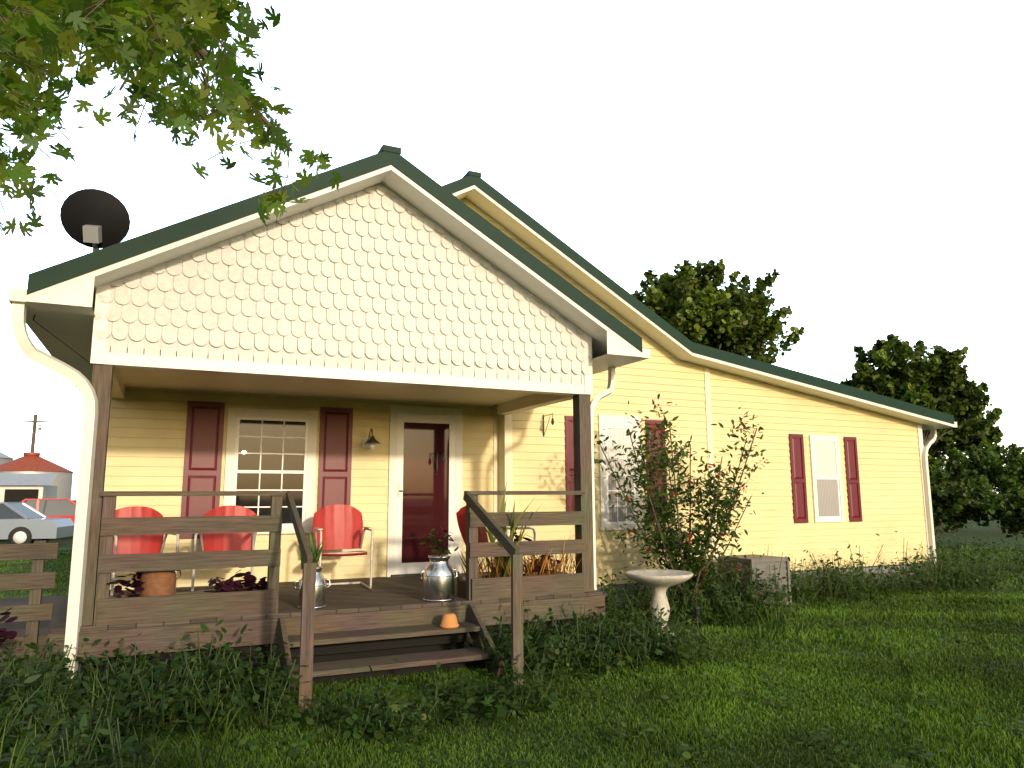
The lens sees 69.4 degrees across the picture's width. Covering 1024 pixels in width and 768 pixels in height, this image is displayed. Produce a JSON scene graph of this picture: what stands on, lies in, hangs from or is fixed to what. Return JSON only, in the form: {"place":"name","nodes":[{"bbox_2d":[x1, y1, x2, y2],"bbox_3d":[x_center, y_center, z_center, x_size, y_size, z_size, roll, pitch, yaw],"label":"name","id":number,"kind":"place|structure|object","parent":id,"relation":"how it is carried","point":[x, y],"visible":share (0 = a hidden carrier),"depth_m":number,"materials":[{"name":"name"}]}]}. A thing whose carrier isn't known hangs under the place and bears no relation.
{"place":"outdoors","nodes":[
{"label":"outdoors","id":0,"kind":"place"},
{"bbox_2d":[440,613,458,627],"bbox_3d":[-0.570,2.148,6.724,0.180,0.115,0.180,4,-10,-25],"label":"terracotta pot","id":1,"kind":"object","parent":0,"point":[448,620],"visible":1,"depth_m":6.67,"materials":[{"name":"brown ceramic"}]},
{"bbox_2d":[0,496,1023,767],"bbox_3d":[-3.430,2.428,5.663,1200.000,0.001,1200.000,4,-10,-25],"label":"ground","id":2,"kind":"structure","parent":0,"point":[988,534],"depth_m":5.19,"materials":[{"name":"green plant"}]},
{"bbox_2d":[0,452,13,464],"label":"silver grain bin","id":3,"kind":"object","parent":2,"relation":"on","point":[4,458],"visible":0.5,"depth_m":64.69,"materials":[{"name":"silver metal"}]},
{"bbox_2d":[0,608,17,649],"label":"coleus leaves","id":4,"kind":"object","parent":2,"relation":"on","point":[5,634],"visible":0.92,"depth_m":6.02,"materials":[{"name":"purple plant"}]},
{"bbox_2d":[0,474,57,501],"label":"farm shed","id":5,"kind":"structure","parent":2,"relation":"on","point":[17,487],"depth_m":39.53,"materials":[{"name":"white metal"}]},
{"bbox_2d":[0,540,67,672],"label":"side fence","id":6,"kind":"object","parent":2,"relation":"on","point":[37,614],"visible":0.71,"depth_m":6.68,"materials":[{"name":"brown wood"}]},
{"bbox_2d":[0,502,73,543],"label":"silver car","id":7,"kind":"object","parent":2,"relation":"on","point":[22,523],"visible":0.95,"depth_m":23.14,"materials":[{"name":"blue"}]},
{"bbox_2d":[0,452,74,498],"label":"grain bin","id":8,"kind":"object","parent":2,"relation":"on","point":[30,463],"visible":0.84,"depth_m":52.87,"materials":[{"name":"red metal"}]},
{"bbox_2d":[0,414,81,451],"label":"utility pole","id":9,"kind":"object","parent":2,"relation":"on","point":[34,421],"visible":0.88,"depth_m":56.63,"materials":[{"name":"brown wood"}]},
{"bbox_2d":[21,499,75,522],"bbox_3d":[-17.941,5.104,27.979,4.940,1.512,1.880,6,-10,-35],"label":"red car","id":10,"kind":"object","parent":2,"relation":"on","point":[58,508],"visible":0.15,"depth_m":27.67,"materials":[{"name":"red metal"}]},
{"bbox_2d":[0,0,342,237],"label":"maple tree","id":11,"kind":"object","parent":2,"relation":"on","point":[204,53],"visible":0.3,"depth_m":4.67,"materials":[{"name":"green plant"}]},
{"bbox_2d":[45,571,604,697],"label":"porch deck","id":12,"kind":"structure","parent":2,"relation":"on","point":[384,602],"depth_m":6.66,"materials":[{"name":"brown wood"}]},
{"bbox_2d":[110,506,178,594],"bbox_3d":[-3.680,1.666,7.302,0.590,0.900,0.721,6,-11,-37],"label":"red chair","id":13,"kind":"object","parent":12,"relation":"on","point":[133,544],"visible":0.34,"depth_m":7.53,"materials":[{"name":"red metal"}]},
{"bbox_2d":[135,570,180,596],"bbox_3d":[-2.958,1.625,6.188,0.276,0.340,0.276,-4,-10,26],"label":"flower pot","id":14,"kind":"object","parent":12,"relation":"on","point":[158,583],"visible":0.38,"depth_m":6.08,"materials":[{"name":"orange ceramic"}]},
{"bbox_2d":[191,505,256,590],"bbox_3d":[-2.950,1.714,7.641,0.590,0.900,0.721,2,-9,-17],"label":"red chair","id":15,"kind":"object","parent":12,"relation":"on","point":[226,541],"visible":0.38,"depth_m":7.87,"materials":[{"name":"red metal"}]},
{"bbox_2d":[294,566,330,608],"bbox_3d":[-1.807,1.840,6.700,0.247,0.360,0.247,-3,-9,16],"label":"milk can","id":16,"kind":"object","parent":12,"relation":"on","point":[320,596],"visible":0.48,"depth_m":6.63,"materials":[{"name":"silver metal"}]},
{"bbox_2d":[292,530,328,569],"bbox_3d":[-1.826,1.507,6.761,0.305,0.357,0.456,-6,-10,34],"label":"potted plant","id":17,"kind":"object","parent":16,"relation":"on","point":[316,555],"visible":0.47,"depth_m":6.80,"materials":[{"name":"green plant"}]},
{"bbox_2d":[107,532,560,596],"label":"planter coleus leaves","id":18,"kind":"object","parent":12,"relation":"on","point":[229,584],"visible":0.63,"depth_m":6.39,"materials":[{"name":"plant"}]},
{"bbox_2d":[81,364,593,716],"bbox_3d":[-1.100,1.254,6.460,4.730,2.708,1.570,4,-10,-25],"label":"porch railing","id":19,"kind":"object","parent":12,"relation":"attached to","point":[101,606],"visible":0.93,"depth_m":6.24,"materials":[{"name":"brown wood"}]},
{"bbox_2d":[313,505,372,588],"bbox_3d":[-1.885,1.793,8.188,0.590,0.900,0.721,3,-9,-21],"label":"red chair","id":20,"kind":"object","parent":12,"relation":"on","point":[339,526],"visible":0.88,"depth_m":8.44,"materials":[{"name":"red metal"}]},
{"bbox_2d":[421,555,456,601],"bbox_3d":[-0.704,1.874,7.150,0.306,0.420,0.306,-2,-9,12],"label":"milk can","id":21,"kind":"object","parent":12,"relation":"on","point":[439,581],"visible":0.99,"depth_m":7.04,"materials":[{"name":"silver metal"}]},
{"bbox_2d":[419,528,458,557],"bbox_3d":[-0.713,1.527,7.157,0.344,0.300,0.314,4,-10,-25],"label":"plant","id":22,"kind":"object","parent":21,"relation":"on","point":[440,550],"depth_m":7.16,"materials":[{"name":"green plant"}]},
{"bbox_2d":[456,506,535,544],"bbox_3d":[-0.184,1.811,8.351,0.721,0.900,0.590,6,-10,-35],"label":"red chair","id":23,"kind":"object","parent":12,"relation":"on","point":[461,521],"visible":0.16,"depth_m":8.36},
{"bbox_2d":[484,482,542,576],"bbox_3d":[0.030,1.470,7.498,0.634,1.016,0.950,-3,-9,15],"label":"corn plant","id":24,"kind":"object","parent":12,"relation":"on","point":[511,536],"visible":0.31,"depth_m":7.38,"materials":[{"name":"green plant"}]},
{"bbox_2d":[453,533,581,577],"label":"dried grass plants","id":25,"kind":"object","parent":12,"relation":"on","point":[528,566],"visible":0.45,"depth_m":7.56,"materials":[{"name":"brown plant"}]},
{"bbox_2d":[0,565,983,767],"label":"weeds","id":26,"kind":"object","parent":2,"relation":"on","point":[772,625],"visible":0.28,"depth_m":4.88,"materials":[{"name":"green plant"}]},
{"bbox_2d":[0,529,1023,767],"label":"weeds","id":27,"kind":"object","parent":2,"relation":"on","point":[126,745],"depth_m":5.42,"materials":[{"name":"green plant"}]},
{"bbox_2d":[104,198,931,606],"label":"house walls","id":28,"kind":"structure","parent":2,"relation":"on","point":[146,446],"depth_m":10.77,"materials":[{"name":"yellow wood"}]},
{"bbox_2d":[90,183,592,414],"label":"porch gable","id":29,"kind":"structure","parent":28,"relation":"attached to","point":[381,292],"depth_m":7.14,"materials":[{"name":"white wood"}]},
{"bbox_2d":[362,428,380,448],"bbox_3d":[-1.755,0.685,9.183,0.210,0.269,0.371,4,-10,-25],"label":"wall lamp","id":30,"kind":"object","parent":28,"relation":"attached to","point":[370,442],"visible":1,"depth_m":9.11,"materials":[{"name":"brown metal"}]},
{"bbox_2d":[26,144,953,429],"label":"roof","id":31,"kind":"structure","parent":28,"relation":"on","point":[60,298],"depth_m":7.50,"materials":[{"name":"green metal"}]},
{"bbox_2d":[33,315,89,362],"bbox_3d":[-4.090,-0.631,7.298,0.324,0.762,2.537,2,-9,-16],"label":"dish cable","id":32,"kind":"object","parent":31,"relation":"attached to","point":[57,338],"visible":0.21,"depth_m":6.61,"materials":[{"name":"black rubber"}]},
{"bbox_2d":[60,189,129,251],"bbox_3d":[-3.781,-1.251,6.624,0.516,0.847,0.638,7,-11,-40],"label":"satellite dish","id":33,"kind":"object","parent":31,"relation":"attached to","point":[95,219],"visible":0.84,"depth_m":6.48,"materials":[{"name":"black metal"}]},
{"bbox_2d":[8,287,956,682],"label":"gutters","id":34,"kind":"object","parent":31,"relation":"attached to","point":[22,317],"visible":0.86,"depth_m":5.83,"materials":[{"name":"white metal"}]},
{"bbox_2d":[436,413,553,474],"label":"plant hooks","id":35,"kind":"object","parent":28,"relation":"attached to","point":[443,459],"visible":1,"depth_m":9.69,"materials":[{"name":"black metal"}]},
{"bbox_2d":[179,401,862,576],"bbox_3d":[1.118,1.494,10.467,10.582,2.150,0.204,4,-9,-23],"label":"window and door trim","id":36,"kind":"structure","parent":28,"relation":"attached to","point":[270,450],"depth_m":9.43,"materials":[{"name":"white wood"}]},
{"bbox_2d":[69,611,1023,767],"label":"grass","id":37,"kind":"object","parent":2,"relation":"on","point":[685,754],"visible":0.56,"depth_m":4.70,"materials":[{"name":"green plant"}]},
{"bbox_2d":[625,569,692,635],"bbox_3d":[1.619,2.425,8.109,0.750,0.700,0.750,4,-10,-25],"label":"birdbath","id":38,"kind":"object","parent":2,"relation":"on","point":[658,582],"visible":0.73,"depth_m":8.03,"materials":[{"name":"stone"}]},
{"bbox_2d":[594,394,768,612],"bbox_3d":[2.188,1.604,9.649,2.786,2.797,1.790,4,-10,-25],"label":"shrub","id":39,"kind":"object","parent":2,"relation":"on","point":[684,546],"depth_m":9.56,"materials":[{"name":"green plant"}]},
{"bbox_2d":[694,606,699,632],"bbox_3d":[2.057,2.630,8.207,0.076,0.320,0.072,4,-10,-25],"label":"solar light","id":40,"kind":"object","parent":2,"relation":"on","point":[696,610],"visible":0.94,"depth_m":8.20,"materials":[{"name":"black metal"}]},
{"bbox_2d":[631,258,804,364],"bbox_3d":[9.718,0.384,39.086,10.628,13.997,10.251,4,-10,-25],"label":"tree","id":41,"kind":"object","parent":2,"relation":"on","point":[732,316],"depth_m":36.91,"materials":[{"name":"green plant"}]},
{"bbox_2d":[718,554,791,607],"bbox_3d":[3.438,2.796,10.505,0.690,0.670,0.690,4,-10,-25],"label":"ac unit","id":42,"kind":"object","parent":2,"relation":"on","point":[763,562],"visible":0.5,"depth_m":10.29,"materials":[{"name":"grey metal"}]},
{"bbox_2d":[840,334,991,446],"bbox_3d":[19.308,2.152,35.276,6.653,9.296,6.935,4,-10,-25],"label":"tree","id":43,"kind":"object","parent":2,"relation":"on","point":[957,394],"depth_m":33.97,"materials":[{"name":"green plant"}]},
{"bbox_2d":[928,455,950,476],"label":"leaves","id":44,"kind":"object","parent":2,"relation":"on","point":[944,459],"depth_m":28.11,"materials":[{"name":"green plant"}]},
{"bbox_2d":[933,512,974,536],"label":"leaves","id":45,"kind":"object","parent":2,"relation":"on","point":[936,524],"depth_m":19.18,"materials":[{"name":"green plant"}]},
{"bbox_2d":[934,470,994,535],"bbox_3d":[13.160,3.780,23.389,4.017,2.536,3.748,4,-10,-25],"label":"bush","id":46,"kind":"object","parent":2,"relation":"on","point":[989,492],"depth_m":22.31,"materials":[{"name":"green plant"}]},
{"bbox_2d":[927,407,1002,466],"bbox_3d":[23.788,4.028,41.695,7.461,7.470,7.169,4,-10,-25],"label":"tree","id":47,"kind":"object","parent":2,"relation":"on","point":[962,439],"depth_m":39.61,"materials":[{"name":"green plant"}]},
{"bbox_2d":[928,454,1003,527],"bbox_3d":[8.305,2.548,15.196,3.209,2.551,2.764,4,-10,-25],"label":"tree","id":48,"kind":"object","parent":2,"relation":"on","point":[954,496],"depth_m":14.72,"materials":[{"name":"green plant"}]},
{"bbox_2d":[936,437,1023,529],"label":"tree","id":49,"kind":"object","parent":2,"relation":"on","point":[1008,475],"depth_m":28.59,"materials":[{"name":"green plant"}]},
{"bbox_2d":[972,489,1023,545],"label":"tree","id":50,"kind":"object","parent":2,"relation":"on","point":[1015,510],"depth_m":14.56,"materials":[{"name":"green plant"}]},
{"bbox_2d":[0,0,1023,499],"label":"sky","id":51,"kind":"structure","parent":0,"point":[868,154],"materials":[{"name":"white"}]}
]}

